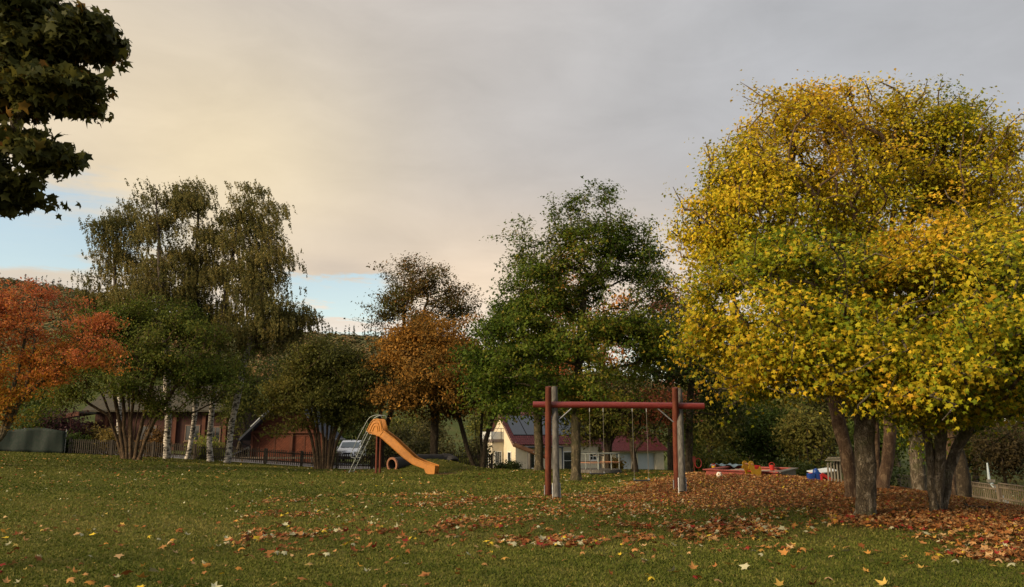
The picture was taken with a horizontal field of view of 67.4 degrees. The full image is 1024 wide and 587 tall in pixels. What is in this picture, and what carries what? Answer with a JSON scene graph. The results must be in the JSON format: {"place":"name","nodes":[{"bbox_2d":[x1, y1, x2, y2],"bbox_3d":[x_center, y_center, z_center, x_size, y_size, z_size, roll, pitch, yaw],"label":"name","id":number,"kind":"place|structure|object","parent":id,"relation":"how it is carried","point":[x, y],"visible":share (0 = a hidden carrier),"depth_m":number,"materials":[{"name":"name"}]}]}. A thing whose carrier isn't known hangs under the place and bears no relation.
{"place":"outdoors","nodes":[
{"label":"outdoors","id":0,"kind":"place"},
{"bbox_2d":[116,452,385,468],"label":"road","id":1,"kind":"structure","parent":0,"point":[283,463],"depth_m":54.76,"materials":[{"name":"asphalt"}]},
{"bbox_2d":[0,301,1023,586],"bbox_3d":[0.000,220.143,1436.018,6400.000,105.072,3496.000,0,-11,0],"label":"ground","id":2,"kind":"structure","parent":0,"point":[454,427],"depth_m":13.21,"materials":[{"name":"plant"}]},
{"bbox_2d":[0,428,66,452],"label":"net fence","id":3,"kind":"object","parent":2,"relation":"on","point":[45,440],"visible":0.88,"depth_m":45.46,"materials":[{"name":"fabric"}]},
{"bbox_2d":[0,403,67,429],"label":"garden bush","id":4,"kind":"object","parent":2,"relation":"on","point":[26,425],"visible":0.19,"depth_m":48.02,"materials":[{"name":"green plant"}]},
{"bbox_2d":[0,333,81,427],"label":"linden tree","id":5,"kind":"object","parent":2,"relation":"on","point":[35,402],"visible":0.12,"depth_m":74.48,"materials":[{"name":"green plant"}]},
{"bbox_2d":[31,404,99,441],"bbox_3d":[-28.165,8.569,48.258,3.899,3.831,3.917,-4,-12,23],"label":"barberry bush","id":6,"kind":"object","parent":2,"relation":"on","point":[61,426],"visible":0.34,"depth_m":48.07,"materials":[{"name":"red plant"}]},
{"bbox_2d":[0,0,132,220],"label":"maple tree","id":7,"kind":"object","parent":2,"relation":"on","point":[47,47],"visible":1,"depth_m":8.75,"materials":[{"name":"green plant"}]},
{"bbox_2d":[0,275,141,441],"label":"cherry tree","id":8,"kind":"object","parent":2,"relation":"on","point":[41,373],"visible":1,"depth_m":32.83,"materials":[{"name":"orange plant"}]},
{"bbox_2d":[60,421,99,454],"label":"garden bush","id":9,"kind":"object","parent":2,"relation":"on","point":[71,434],"visible":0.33,"depth_m":46.52,"materials":[{"name":"green plant"}]},
{"bbox_2d":[71,419,116,454],"bbox_3d":[-26.721,9.345,48.997,3.510,2.687,3.175,0,-11,0],"label":"garden bush","id":10,"kind":"object","parent":2,"relation":"on","point":[93,435],"visible":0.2,"depth_m":48.68,"materials":[{"name":"green plant"}]},
{"bbox_2d":[45,201,163,454],"bbox_3d":[-25.304,2.134,48.908,7.887,16.914,5.116,0,-11,0],"label":"birch tree","id":11,"kind":"object","parent":2,"relation":"on","point":[110,228],"visible":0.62,"depth_m":49.11,"materials":[{"name":"green plant"}]},
{"bbox_2d":[93,426,126,454],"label":"garden bush","id":12,"kind":"object","parent":2,"relation":"on","point":[109,436],"visible":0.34,"depth_m":47.26,"materials":[{"name":"green plant"}]},
{"bbox_2d":[29,386,264,451],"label":"brown house","id":13,"kind":"structure","parent":2,"relation":"on","point":[180,429],"depth_m":70.97,"materials":[{"name":"tile"}]},
{"bbox_2d":[139,425,156,439],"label":"window","id":14,"kind":"structure","parent":13,"relation":"in","point":[155,426],"depth_m":70.88,"materials":[{"name":"grey glass"}]},
{"bbox_2d":[183,425,200,441],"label":"window","id":15,"kind":"structure","parent":13,"relation":"in","point":[187,427],"depth_m":70.83,"materials":[{"name":"grey glass"}]},
{"bbox_2d":[212,426,220,441],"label":"window","id":16,"kind":"structure","parent":13,"relation":"in","point":[216,430],"depth_m":70.83,"materials":[{"name":"grey glass"}]},
{"bbox_2d":[13,288,286,459],"bbox_3d":[-19.181,4.381,41.671,13.374,9.437,11.342,-7,-13,35],"label":"hazel bush","id":17,"kind":"object","parent":2,"relation":"on","point":[204,371],"visible":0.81,"depth_m":40.99,"materials":[{"name":"green plant"}]},
{"bbox_2d":[134,424,174,457],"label":"garden bush","id":18,"kind":"object","parent":2,"relation":"on","point":[157,437],"visible":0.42,"depth_m":47.39,"materials":[{"name":"green plant"}]},
{"bbox_2d":[101,178,217,458],"bbox_3d":[-21.164,1.305,46.627,7.427,17.362,5.210,0,-11,0],"label":"birch tree","id":19,"kind":"object","parent":2,"relation":"on","point":[160,266],"visible":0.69,"depth_m":46.46,"materials":[{"name":"green plant"}]},
{"bbox_2d":[158,175,249,458],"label":"birch tree","id":20,"kind":"object","parent":2,"relation":"on","point":[190,201],"visible":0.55,"depth_m":46.98,"materials":[{"name":"green plant"}]},
{"bbox_2d":[181,430,232,460],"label":"garden bush","id":21,"kind":"object","parent":2,"relation":"on","point":[204,442],"visible":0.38,"depth_m":46.86,"materials":[{"name":"green plant"}]},
{"bbox_2d":[186,179,289,461],"bbox_3d":[-16.653,1.239,46.097,6.000,17.591,6.080,0,-11,0],"label":"birch tree","id":22,"kind":"object","parent":2,"relation":"on","point":[236,220],"visible":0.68,"depth_m":46.20,"materials":[{"name":"green plant"}]},
{"bbox_2d":[215,352,267,456],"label":"alder tree","id":23,"kind":"object","parent":2,"relation":"on","point":[226,411],"visible":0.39,"depth_m":60.99,"materials":[{"name":"green plant"}]},
{"bbox_2d":[221,190,328,462],"bbox_3d":[-14.054,1.831,45.267,5.927,16.258,6.109,-8,-13,38],"label":"birch tree","id":24,"kind":"object","parent":2,"relation":"on","point":[288,324],"visible":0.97,"depth_m":44.79,"materials":[{"name":"green plant"}]},
{"bbox_2d":[240,457,312,465],"bbox_3d":[-16.365,11.723,53.455,5.200,0.680,0.100,0,-11,0],"label":"parking rail","id":25,"kind":"object","parent":2,"relation":"on","point":[280,458],"visible":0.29,"depth_m":53.45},
{"bbox_2d":[68,438,492,468],"bbox_3d":[-13.751,9.517,45.580,25.229,1.853,0.650,0,-11,1],"label":"picket fence","id":26,"kind":"object","parent":2,"relation":"on","point":[153,444],"visible":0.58,"depth_m":45.68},
{"bbox_2d":[248,350,326,418],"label":"alder tree","id":27,"kind":"object","parent":2,"relation":"on","point":[269,365],"visible":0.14,"depth_m":72.98,"materials":[{"name":"green plant"}]},
{"bbox_2d":[232,405,344,461],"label":"timber shed","id":28,"kind":"structure","parent":2,"relation":"on","point":[298,441],"depth_m":56.88,"materials":[{"name":"wood"}]},
{"bbox_2d":[258,434,290,460],"bbox_3d":[-17.584,11.556,56.798,2.398,2.220,0.080,0,-11,0],"label":"door","id":29,"kind":"structure","parent":28,"relation":"in","point":[282,444],"depth_m":56.85,"materials":[{"name":"wood"}]},
{"bbox_2d":[292,434,315,461],"bbox_3d":[-15.361,11.556,56.798,1.728,2.220,0.080,0,-11,0],"label":"door","id":30,"kind":"structure","parent":28,"relation":"in","point":[301,442],"depth_m":56.85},
{"bbox_2d":[241,330,403,469],"bbox_3d":[-9.802,5.796,41.516,8.780,7.539,8.486,0,-11,0],"label":"hazel bush","id":31,"kind":"object","parent":2,"relation":"on","point":[320,367],"visible":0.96,"depth_m":40.13,"materials":[{"name":"green plant"}]},
{"bbox_2d":[336,440,365,461],"bbox_3d":[-13.122,12.875,62.864,2.260,1.760,4.670,1,-11,-4],"label":"parked van","id":32,"kind":"object","parent":2,"relation":"on","point":[345,447],"visible":0.45,"depth_m":61.77,"materials":[{"name":"paint"}]},
{"bbox_2d":[335,423,373,452],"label":"conifer bush","id":33,"kind":"object","parent":2,"relation":"on","point":[353,436],"visible":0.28,"depth_m":71.15,"materials":[{"name":"green plant"}]},
{"bbox_2d":[345,429,398,464],"bbox_3d":[-10.576,11.715,58.772,4.303,3.420,3.365,0,-11,0],"label":"wild bush","id":34,"kind":"object","parent":2,"relation":"on","point":[387,451],"visible":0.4,"depth_m":58.25,"materials":[{"name":"green plant"}]},
{"bbox_2d":[349,415,438,473],"bbox_3d":[-5.461,7.001,35.332,4.345,2.812,0.636,-3,-11,15],"label":"playground slide","id":35,"kind":"object","parent":2,"relation":"on","point":[378,427],"visible":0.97,"depth_m":35.26,"materials":[{"name":"plastic"}]},
{"bbox_2d":[375,417,419,456],"bbox_3d":[-9.246,11.839,60.932,3.615,4.003,3.846,-8,-13,36],"label":"wild bush","id":36,"kind":"object","parent":2,"relation":"on","point":[404,433],"visible":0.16,"depth_m":60.80,"materials":[{"name":"green plant"}]},
{"bbox_2d":[382,402,449,445],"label":"garden tree","id":37,"kind":"object","parent":2,"relation":"on","point":[411,420],"visible":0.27,"depth_m":96.19,"materials":[{"name":"green plant"}]},
{"bbox_2d":[341,305,491,453],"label":"oak tree","id":38,"kind":"object","parent":2,"relation":"on","point":[412,352],"visible":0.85,"depth_m":39.93,"materials":[{"name":"orange plant"}]},
{"bbox_2d":[343,252,490,467],"bbox_3d":[-5.261,3.798,44.660,8.067,12.984,7.919,10,-14,-42],"label":"oak tree","id":39,"kind":"object","parent":2,"relation":"on","point":[423,288],"visible":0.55,"depth_m":44.96,"materials":[{"name":"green plant"}]},
{"bbox_2d":[399,427,438,453],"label":"wild bush","id":40,"kind":"object","parent":2,"relation":"on","point":[421,447],"visible":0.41,"depth_m":58.44,"materials":[{"name":"green plant"}]},
{"bbox_2d":[387,453,459,468],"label":"crawl tunnel","id":41,"kind":"structure","parent":2,"relation":"on","point":[397,462],"depth_m":37.83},
{"bbox_2d":[0,274,853,417],"bbox_3d":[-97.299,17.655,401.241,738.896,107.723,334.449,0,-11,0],"label":"hill forest","id":42,"kind":"object","parent":2,"relation":"on","point":[354,338],"visible":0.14,"depth_m":318.12,"materials":[{"name":"green plant"}]},
{"bbox_2d":[407,409,453,447],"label":"wild bush","id":43,"kind":"object","parent":2,"relation":"on","point":[423,428],"visible":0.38,"depth_m":70.49,"materials":[{"name":"green plant"}]},
{"bbox_2d":[428,428,461,455],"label":"wild bush","id":44,"kind":"object","parent":2,"relation":"on","point":[441,449],"visible":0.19,"depth_m":64.70,"materials":[{"name":"green plant"}]},
{"bbox_2d":[400,337,516,467],"bbox_3d":[-2.392,5.863,41.204,6.327,7.388,6.784,-9,-14,41],"label":"hazel bush","id":45,"kind":"object","parent":2,"relation":"on","point":[483,451],"visible":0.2,"depth_m":41.03,"materials":[{"name":"green plant"}]},
{"bbox_2d":[454,434,495,467],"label":"wild bush","id":46,"kind":"object","parent":2,"relation":"on","point":[474,447],"visible":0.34,"depth_m":62.53,"materials":[{"name":"green plant"}]},
{"bbox_2d":[457,406,516,449],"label":"garden tree","id":47,"kind":"object","parent":2,"relation":"on","point":[472,426],"visible":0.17,"depth_m":107.87,"materials":[{"name":"green plant"}]},
{"bbox_2d":[493,457,522,468],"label":"box hedge","id":48,"kind":"object","parent":2,"relation":"on","point":[500,465],"visible":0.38,"depth_m":48.41,"materials":[{"name":"green plant"}]},
{"bbox_2d":[0,472,1023,523],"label":"leaf litter","id":49,"kind":"object","parent":2,"relation":"on","point":[924,503],"visible":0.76,"depth_m":17.90,"materials":[{"name":"plant"}]},
{"bbox_2d":[0,451,1023,506],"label":"fallen leaves","id":50,"kind":"object","parent":2,"relation":"on","point":[688,473],"visible":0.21,"depth_m":31.14,"materials":[{"name":"brown plant"}]},
{"bbox_2d":[0,499,1023,586],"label":"fallen leaves","id":51,"kind":"object","parent":2,"relation":"on","point":[1009,525],"depth_m":12.34,"materials":[{"name":"plant"}]},
{"bbox_2d":[503,458,525,469],"bbox_3d":[0.115,8.684,39.094,1.108,0.883,1.117,6,-12,-29],"label":"box ball","id":52,"kind":"object","parent":2,"relation":"on","point":[512,464],"visible":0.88,"depth_m":38.99,"materials":[{"name":"green plant"}]},
{"bbox_2d":[440,291,600,470],"bbox_3d":[0.994,4.017,37.869,8.722,9.558,7.759,0,-11,0],"label":"maple tree","id":53,"kind":"object","parent":2,"relation":"on","point":[538,416],"visible":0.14,"depth_m":37.31,"materials":[{"name":"green plant"}]},
{"bbox_2d":[513,442,544,468],"bbox_3d":[0.965,8.325,39.136,1.838,1.503,0.550,0,-11,0],"label":"log seesaw","id":54,"kind":"object","parent":2,"relation":"on","point":[524,448],"visible":0.53,"depth_m":39.14,"materials":[{"name":"brown wood"}]},
{"bbox_2d":[428,175,706,480],"bbox_3d":[2.453,1.280,29.975,11.402,12.030,7.363,0,-11,0],"label":"maple tree","id":55,"kind":"object","parent":2,"relation":"on","point":[632,329],"visible":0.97,"depth_m":29.36,"materials":[{"name":"green plant"}]},
{"bbox_2d":[482,412,666,469],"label":"cream house","id":56,"kind":"structure","parent":2,"relation":"on","point":[509,434],"depth_m":79.28,"materials":[{"name":"paint"}]},
{"bbox_2d":[494,451,501,463],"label":"window","id":57,"kind":"structure","parent":56,"relation":"in","point":[498,454],"depth_m":78.61,"materials":[{"name":"white glass"}]},
{"bbox_2d":[531,454,534,468],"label":"window","id":58,"kind":"structure","parent":56,"relation":"in","point":[532,455],"depth_m":77.03,"materials":[{"name":"white glass"}]},
{"bbox_2d":[563,451,570,468],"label":"door","id":59,"kind":"structure","parent":56,"relation":"in","point":[566,454],"depth_m":78.65,"materials":[{"name":"white glass"}]},
{"bbox_2d":[589,454,596,460],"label":"window","id":60,"kind":"structure","parent":56,"relation":"in","point":[593,458],"depth_m":79.94,"materials":[{"name":"white glass"}]},
{"bbox_2d":[616,453,630,468],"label":"garage door","id":61,"kind":"structure","parent":56,"relation":"in","point":[626,456],"depth_m":81.63,"materials":[{"name":"paint"}]},
{"bbox_2d":[638,453,653,468],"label":"garage door","id":62,"kind":"structure","parent":56,"relation":"in","point":[643,458],"depth_m":82.67,"materials":[{"name":"paint"}]},
{"bbox_2d":[541,249,639,452],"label":"maple tree","id":63,"kind":"object","parent":2,"relation":"on","point":[612,352],"visible":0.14,"depth_m":45.86,"materials":[{"name":"green plant"}]},
{"bbox_2d":[581,452,621,472],"bbox_3d":[3.965,7.766,35.171,2.080,0.919,2.080,0,-11,0],"label":"roundabout","id":64,"kind":"object","parent":2,"relation":"on","point":[598,469],"visible":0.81,"depth_m":34.46,"materials":[{"name":"grey wood"}]},
{"bbox_2d":[603,455,628,468],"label":"garden bush","id":65,"kind":"object","parent":2,"relation":"on","point":[616,465],"visible":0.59,"depth_m":43.73,"materials":[{"name":"green plant"}]},
{"bbox_2d":[533,386,704,497],"bbox_3d":[2.966,4.141,21.174,4.767,3.182,1.330,0,-11,0],"label":"swing structure","id":66,"kind":"object","parent":2,"relation":"on","point":[677,405],"visible":0.81,"depth_m":21.31,"materials":[{"name":"red wood"}]},
{"bbox_2d":[589,412,604,473],"bbox_3d":[2.346,4.128,21.253,0.419,1.708,0.170,0,-11,0],"label":"swing","id":67,"kind":"object","parent":66,"relation":"hanging from","point":[603,441],"visible":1,"depth_m":21.24,"materials":[{"name":"metal"}]},
{"bbox_2d":[632,412,649,480],"bbox_3d":[3.541,4.198,21.139,0.433,1.888,0.170,0,-11,0],"label":"swing","id":68,"kind":"object","parent":66,"relation":"hanging from","point":[633,452],"visible":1,"depth_m":21.12,"materials":[{"name":"metal"}]},
{"bbox_2d":[558,370,709,472],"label":"apple tree","id":69,"kind":"object","parent":2,"relation":"on","point":[593,428],"visible":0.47,"depth_m":36.00,"materials":[{"name":"green plant"}]},
{"bbox_2d":[619,380,667,463],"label":"garden tree","id":70,"kind":"object","parent":2,"relation":"on","point":[652,429],"depth_m":97.29,"materials":[{"name":"green plant"}]},
{"bbox_2d":[606,379,702,433],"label":"cherry tree","id":71,"kind":"object","parent":2,"relation":"on","point":[659,412],"visible":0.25,"depth_m":40.86,"materials":[{"name":"green plant"}]},
{"bbox_2d":[629,271,704,469],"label":"oak tree","id":72,"kind":"object","parent":2,"relation":"on","point":[669,457],"visible":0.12,"depth_m":49.08,"materials":[{"name":"green plant"}]},
{"bbox_2d":[610,298,753,471],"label":"maple tree","id":73,"kind":"object","parent":2,"relation":"on","point":[690,413],"visible":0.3,"depth_m":35.12,"materials":[{"name":"green plant"}]},
{"bbox_2d":[664,384,725,463],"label":"woodland tree","id":74,"kind":"object","parent":2,"relation":"on","point":[694,443],"visible":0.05,"depth_m":64.42,"materials":[{"name":"green plant"}]},
{"bbox_2d":[648,306,751,455],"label":"woodland tree","id":75,"kind":"object","parent":2,"relation":"on","point":[686,384],"visible":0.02,"depth_m":79.33,"materials":[{"name":"green plant"}]},
{"bbox_2d":[692,442,712,471],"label":"undergrowth bush","id":76,"kind":"object","parent":2,"relation":"on","point":[697,462],"visible":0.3,"depth_m":42.51,"materials":[{"name":"green plant"}]},
{"bbox_2d":[666,361,755,465],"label":"woodland tree","id":77,"kind":"object","parent":2,"relation":"on","point":[710,432],"visible":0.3,"depth_m":46.52,"materials":[{"name":"green plant"}]},
{"bbox_2d":[698,446,749,469],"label":"undergrowth bush","id":78,"kind":"object","parent":2,"relation":"on","point":[718,459],"visible":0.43,"depth_m":40.08,"materials":[{"name":"green plant"}]},
{"bbox_2d":[693,391,779,464],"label":"woodland tree","id":79,"kind":"object","parent":2,"relation":"on","point":[734,447],"visible":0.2,"depth_m":50.30,"materials":[{"name":"green plant"}]},
{"bbox_2d":[703,466,798,476],"bbox_3d":[7.640,5.728,24.463,2.501,0.312,4.466,-6,-12,28],"label":"sandpit","id":80,"kind":"object","parent":2,"relation":"on","point":[739,470],"visible":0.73,"depth_m":23.83,"materials":[{"name":"red wood"}]},
{"bbox_2d":[710,463,741,467],"bbox_3d":[7.476,5.930,26.517,1.220,0.174,0.488,0,-11,0],"label":"folded cover","id":81,"kind":"object","parent":80,"relation":"on","point":[729,464],"visible":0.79,"depth_m":26.41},
{"bbox_2d":[742,461,760,475],"bbox_3d":[6.920,5.068,22.196,0.413,0.463,0.520,3,-11,-14],"label":"duck rocker","id":82,"kind":"object","parent":2,"relation":"on","point":[752,469],"visible":0.94,"depth_m":22.05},
{"bbox_2d":[695,306,809,462],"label":"woodland tree","id":83,"kind":"object","parent":2,"relation":"on","point":[764,382],"visible":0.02,"depth_m":73.04,"materials":[{"name":"green plant"}]},
{"bbox_2d":[748,458,798,466],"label":"undergrowth bush","id":84,"kind":"object","parent":2,"relation":"on","point":[777,463],"visible":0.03,"depth_m":42.51,"materials":[{"name":"green plant"}]},
{"bbox_2d":[737,398,820,466],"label":"woodland tree","id":85,"kind":"object","parent":2,"relation":"on","point":[761,454],"visible":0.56,"depth_m":48.84,"materials":[{"name":"green plant"}]},
{"bbox_2d":[748,379,824,467],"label":"woodland tree","id":86,"kind":"object","parent":2,"relation":"on","point":[794,401],"visible":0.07,"depth_m":60.37,"materials":[{"name":"green plant"}]},
{"bbox_2d":[651,69,925,499],"bbox_3d":[6.427,-0.398,18.150,6.115,10.413,5.296,0,-11,0],"label":"maple tree","id":87,"kind":"object","parent":2,"relation":"on","point":[737,197],"visible":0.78,"depth_m":17.62,"materials":[{"name":"yellow plant"}]},
{"bbox_2d":[769,397,839,467],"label":"woodland tree","id":88,"kind":"object","parent":2,"relation":"on","point":[806,433],"visible":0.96,"depth_m":44.94,"materials":[{"name":"green plant"}]},
{"bbox_2d":[773,455,836,478],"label":"undergrowth bush","id":89,"kind":"object","parent":2,"relation":"on","point":[803,470],"visible":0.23,"depth_m":40.34,"materials":[{"name":"green plant"}]},
{"bbox_2d":[807,468,820,479],"bbox_3d":[8.117,4.879,20.665,0.325,0.353,0.220,0,-11,0],"label":"toy box","id":90,"kind":"object","parent":2,"relation":"on","point":[815,474],"visible":0.68,"depth_m":20.57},
{"bbox_2d":[807,468,836,479],"bbox_3d":[8.900,5.189,22.021,0.704,0.377,0.448,2,-11,-11],"label":"white sheet","id":91,"kind":"object","parent":2,"relation":"on","point":[823,470],"visible":0.34,"depth_m":21.93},
{"bbox_2d":[793,390,854,479],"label":"woodland tree","id":92,"kind":"object","parent":2,"relation":"on","point":[826,409],"visible":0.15,"depth_m":53.92,"materials":[{"name":"green plant"}]},
{"bbox_2d":[820,473,832,481],"bbox_3d":[8.380,4.914,20.547,0.310,0.257,0.220,0,-11,0],"label":"toy chute","id":93,"kind":"object","parent":2,"relation":"on","point":[823,475],"visible":0.76,"depth_m":20.45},
{"bbox_2d":[825,457,843,482],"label":"stacked frames","id":94,"kind":"structure","parent":2,"relation":"on","point":[834,469],"depth_m":20.13,"materials":[{"name":"grey wood"}]},
{"bbox_2d":[648,217,1023,517],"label":"maple tree","id":95,"kind":"object","parent":2,"relation":"on","point":[819,349],"visible":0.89,"depth_m":13.26,"materials":[{"name":"yellow plant"}]},
{"bbox_2d":[721,68,1023,490],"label":"maple tree","id":96,"kind":"object","parent":2,"relation":"on","point":[936,128],"visible":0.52,"depth_m":19.12,"materials":[{"name":"yellow plant"}]},
{"bbox_2d":[838,461,909,486],"bbox_3d":[18.249,8.953,38.977,3.276,2.575,3.476,7,-13,-34],"label":"undergrowth bush","id":97,"kind":"object","parent":2,"relation":"on","point":[894,479],"visible":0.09,"depth_m":38.33,"materials":[{"name":"green plant"}]},
{"bbox_2d":[846,413,909,477],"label":"woodland tree","id":98,"kind":"object","parent":2,"relation":"on","point":[851,434],"visible":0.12,"depth_m":46.40,"materials":[{"name":"green plant"}]},
{"bbox_2d":[807,179,1023,512],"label":"maple tree","id":99,"kind":"object","parent":2,"relation":"on","point":[987,255],"visible":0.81,"depth_m":13.08,"materials":[{"name":"yellow plant"}]},
{"bbox_2d":[877,192,1022,496],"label":"maple tree","id":100,"kind":"object","parent":2,"relation":"on","point":[954,491],"depth_m":26.21,"materials":[{"name":"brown plant"}]},
{"bbox_2d":[879,148,1023,490],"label":"maple tree","id":101,"kind":"object","parent":2,"relation":"on","point":[917,470],"visible":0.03,"depth_m":24.26,"materials":[{"name":"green plant"}]},
{"bbox_2d":[908,433,994,481],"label":"woodland tree","id":102,"kind":"object","parent":2,"relation":"on","point":[968,454],"visible":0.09,"depth_m":44.28,"materials":[{"name":"green plant"}]},
{"bbox_2d":[897,474,1023,505],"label":"pale fence","id":103,"kind":"object","parent":2,"relation":"on","point":[999,493],"visible":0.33,"depth_m":31.51,"materials":[{"name":"wood"}]},
{"bbox_2d":[932,418,1015,483],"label":"woodland tree","id":104,"kind":"object","parent":2,"relation":"on","point":[976,477],"depth_m":50.60,"materials":[{"name":"green plant"}]},
{"bbox_2d":[930,396,1023,497],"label":"pollard tree","id":105,"kind":"object","parent":2,"relation":"on","point":[963,481],"visible":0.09,"depth_m":27.12,"materials":[{"name":"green plant"}]},
{"bbox_2d":[964,421,1023,487],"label":"woodland tree","id":106,"kind":"object","parent":2,"relation":"on","point":[1012,458],"visible":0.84,"depth_m":42.38,"materials":[{"name":"green plant"}]},
{"bbox_2d":[986,463,1005,501],"bbox_3d":[20.274,8.008,32.064,0.947,1.821,0.170,0,-11,0],"label":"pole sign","id":107,"kind":"object","parent":2,"relation":"on","point":[989,480],"visible":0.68,"depth_m":32.05,"materials":[{"name":"white wood"}]},
{"bbox_2d":[987,409,1023,436],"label":"woodland tree","id":108,"kind":"object","parent":2,"relation":"on","point":[1016,426],"visible":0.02,"depth_m":49.27,"materials":[{"name":"green plant"}]},
{"bbox_2d":[0,0,1023,421],"label":"sky","id":109,"kind":"structure","parent":0,"point":[389,128],"materials":[{"name":"grey"}]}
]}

